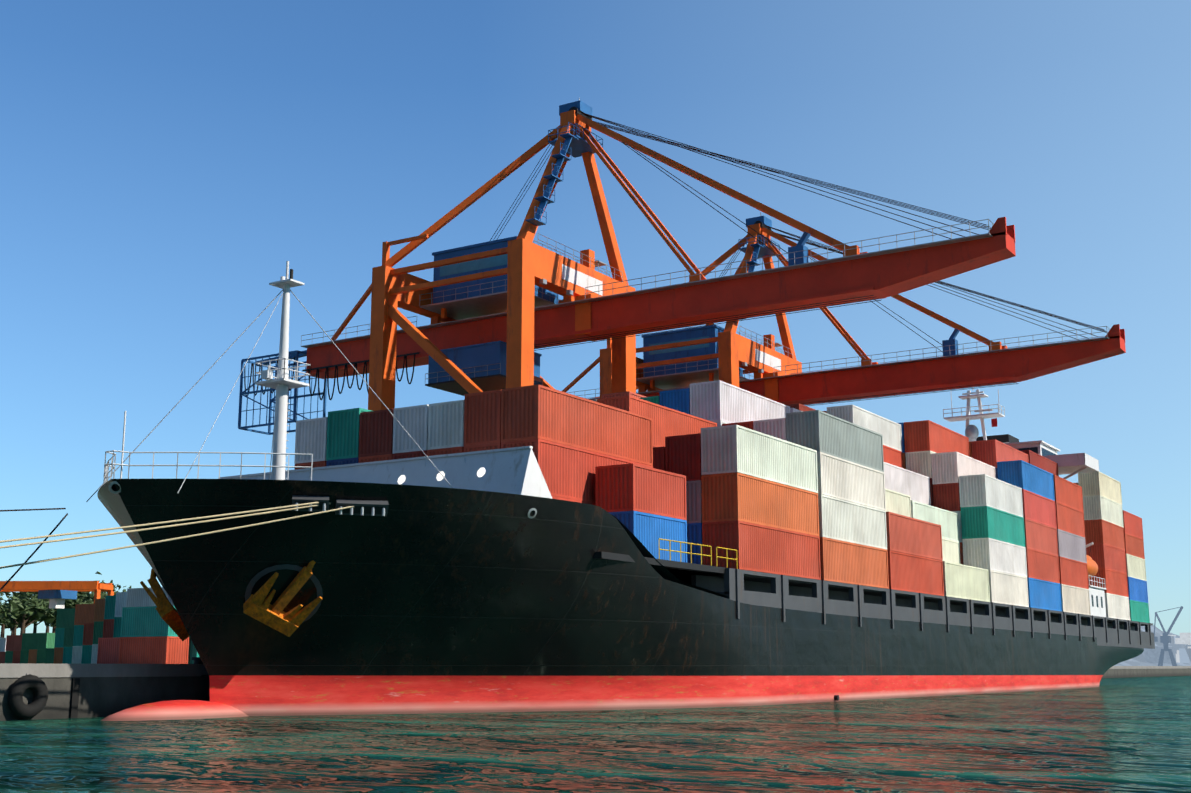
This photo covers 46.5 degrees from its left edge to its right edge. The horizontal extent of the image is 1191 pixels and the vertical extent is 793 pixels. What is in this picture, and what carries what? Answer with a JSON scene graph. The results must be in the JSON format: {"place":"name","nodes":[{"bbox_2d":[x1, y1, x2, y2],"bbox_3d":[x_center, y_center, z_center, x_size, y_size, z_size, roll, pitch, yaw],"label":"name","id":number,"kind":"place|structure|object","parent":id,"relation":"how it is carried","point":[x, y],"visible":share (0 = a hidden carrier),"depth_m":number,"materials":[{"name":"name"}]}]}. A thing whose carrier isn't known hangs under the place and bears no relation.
{"place":"outdoors","nodes":[
{"label":"outdoors","id":0,"kind":"place"},
{"bbox_2d":[0,676,1190,792],"bbox_3d":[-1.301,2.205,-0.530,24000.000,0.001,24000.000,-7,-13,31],"label":"sea","id":1,"kind":"structure","parent":0,"point":[1122,735],"depth_m":38.61,"materials":[{"name":"liquid"}]},
{"bbox_2d":[86,261,1154,720],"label":"ship","id":2,"kind":"object","parent":1,"relation":"on","point":[492,581],"visible":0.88,"depth_m":69.05,"materials":[{"name":"paint"}]},
{"bbox_2d":[0,502,353,590],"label":"mooring lines","id":3,"kind":"object","parent":2,"relation":"attached to","point":[21,565],"visible":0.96,"depth_m":57.03,"materials":[{"name":"fabric"}]},
{"bbox_2d":[294,380,1149,622],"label":"shipping containers","id":4,"kind":"object","parent":2,"relation":"on","point":[851,494],"visible":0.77,"depth_m":95.96,"materials":[{"name":"metal"}]},
{"bbox_2d":[0,657,1190,720],"bbox_3d":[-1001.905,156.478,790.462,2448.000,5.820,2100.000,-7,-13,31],"label":"quay","id":5,"kind":"structure","parent":0,"point":[28,691],"depth_m":63.31,"materials":[{"name":"concrete"}]},
{"bbox_2d":[0,581,113,608],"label":"yard gantry crane","id":6,"kind":"object","parent":5,"relation":"on","point":[57,594],"visible":0.71,"depth_m":262.49,"materials":[{"name":"orange metal"}]},
{"bbox_2d":[0,587,198,663],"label":"shipping containers","id":7,"kind":"object","parent":5,"relation":"on","point":[130,626],"visible":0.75,"depth_m":146.91,"materials":[{"name":"metal"}]},
{"bbox_2d":[238,98,1015,434],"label":"gantry crane","id":8,"kind":"object","parent":5,"relation":"on","point":[498,312],"visible":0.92,"depth_m":127.66,"materials":[{"name":"metal"}]},
{"bbox_2d":[562,212,1125,405],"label":"gantry crane","id":9,"kind":"object","parent":5,"relation":"on","point":[678,359],"visible":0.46,"depth_m":156.98,"materials":[{"name":"metal"}]},
{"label":"pier","id":10,"kind":"object","parent":5,"relation":"on","visible":0},
{"bbox_2d":[1154,606,1182,665],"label":"harbour crane","id":11,"kind":"object","parent":10,"relation":"on","point":[1165,639],"visible":0.85,"depth_m":694.77,"materials":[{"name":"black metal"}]},
{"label":"wooded rise","id":12,"kind":"object","parent":5,"relation":"on","visible":0},
{"bbox_2d":[0,597,10,618],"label":"tree","id":13,"kind":"object","parent":12,"relation":"on","point":[2,609],"visible":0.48,"depth_m":362.72,"materials":[{"name":"green plant"}]},
{"bbox_2d":[0,603,20,634],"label":"tree","id":14,"kind":"object","parent":12,"relation":"on","point":[11,628],"visible":0.04,"depth_m":469.89,"materials":[{"name":"green plant"}]},
{"bbox_2d":[0,592,26,634],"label":"tree","id":15,"kind":"object","parent":12,"relation":"on","point":[14,628],"visible":0.08,"depth_m":410.15,"materials":[{"name":"green plant"}]},
{"bbox_2d":[0,592,28,637],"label":"tree","id":16,"kind":"object","parent":12,"relation":"on","point":[3,625],"visible":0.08,"depth_m":424.07,"materials":[{"name":"green plant"}]},
{"bbox_2d":[0,580,54,634],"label":"tree","id":17,"kind":"object","parent":12,"relation":"on","point":[15,606],"visible":0.85,"depth_m":339.33,"materials":[{"name":"green plant"}]},
{"bbox_2d":[8,592,53,632],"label":"tree","id":18,"kind":"object","parent":12,"relation":"on","point":[32,613],"visible":0.31,"depth_m":343.70,"materials":[{"name":"green plant"}]},
{"bbox_2d":[29,592,48,632],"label":"tree","id":19,"kind":"object","parent":12,"relation":"on","point":[35,626],"visible":0.17,"depth_m":382.89,"materials":[{"name":"green plant"}]},
{"bbox_2d":[44,601,71,626],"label":"tree","id":20,"kind":"object","parent":12,"relation":"on","point":[55,615],"visible":0.12,"depth_m":354.17,"materials":[{"name":"green plant"}]},
{"bbox_2d":[43,592,102,618],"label":"tree","id":21,"kind":"object","parent":12,"relation":"on","point":[88,596],"visible":0.25,"depth_m":355.85,"materials":[{"name":"green plant"}]},
{"bbox_2d":[55,592,93,609],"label":"tree","id":22,"kind":"object","parent":12,"relation":"on","point":[75,601],"visible":0.12,"depth_m":362.04,"materials":[{"name":"green plant"}]},
{"bbox_2d":[86,571,117,603],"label":"tree","id":23,"kind":"object","parent":12,"relation":"on","point":[91,600],"visible":0.06,"depth_m":378.18,"materials":[{"name":"green plant"}]},
{"bbox_2d":[110,580,130,594],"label":"tree","id":24,"kind":"object","parent":12,"relation":"on","point":[119,586],"visible":0.12,"depth_m":404.35,"materials":[{"name":"green plant"}]},
{"bbox_2d":[0,0,1190,637],"label":"sky","id":25,"kind":"structure","parent":0,"point":[164,164],"materials":[{"name":"blue"}]},
{"bbox_2d":[1114,625,1190,665],"bbox_3d":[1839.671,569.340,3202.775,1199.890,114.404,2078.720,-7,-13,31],"label":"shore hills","id":26,"kind":"structure","parent":0,"point":[1179,646],"depth_m":2765.88,"materials":[{"name":"grey"}]}
]}

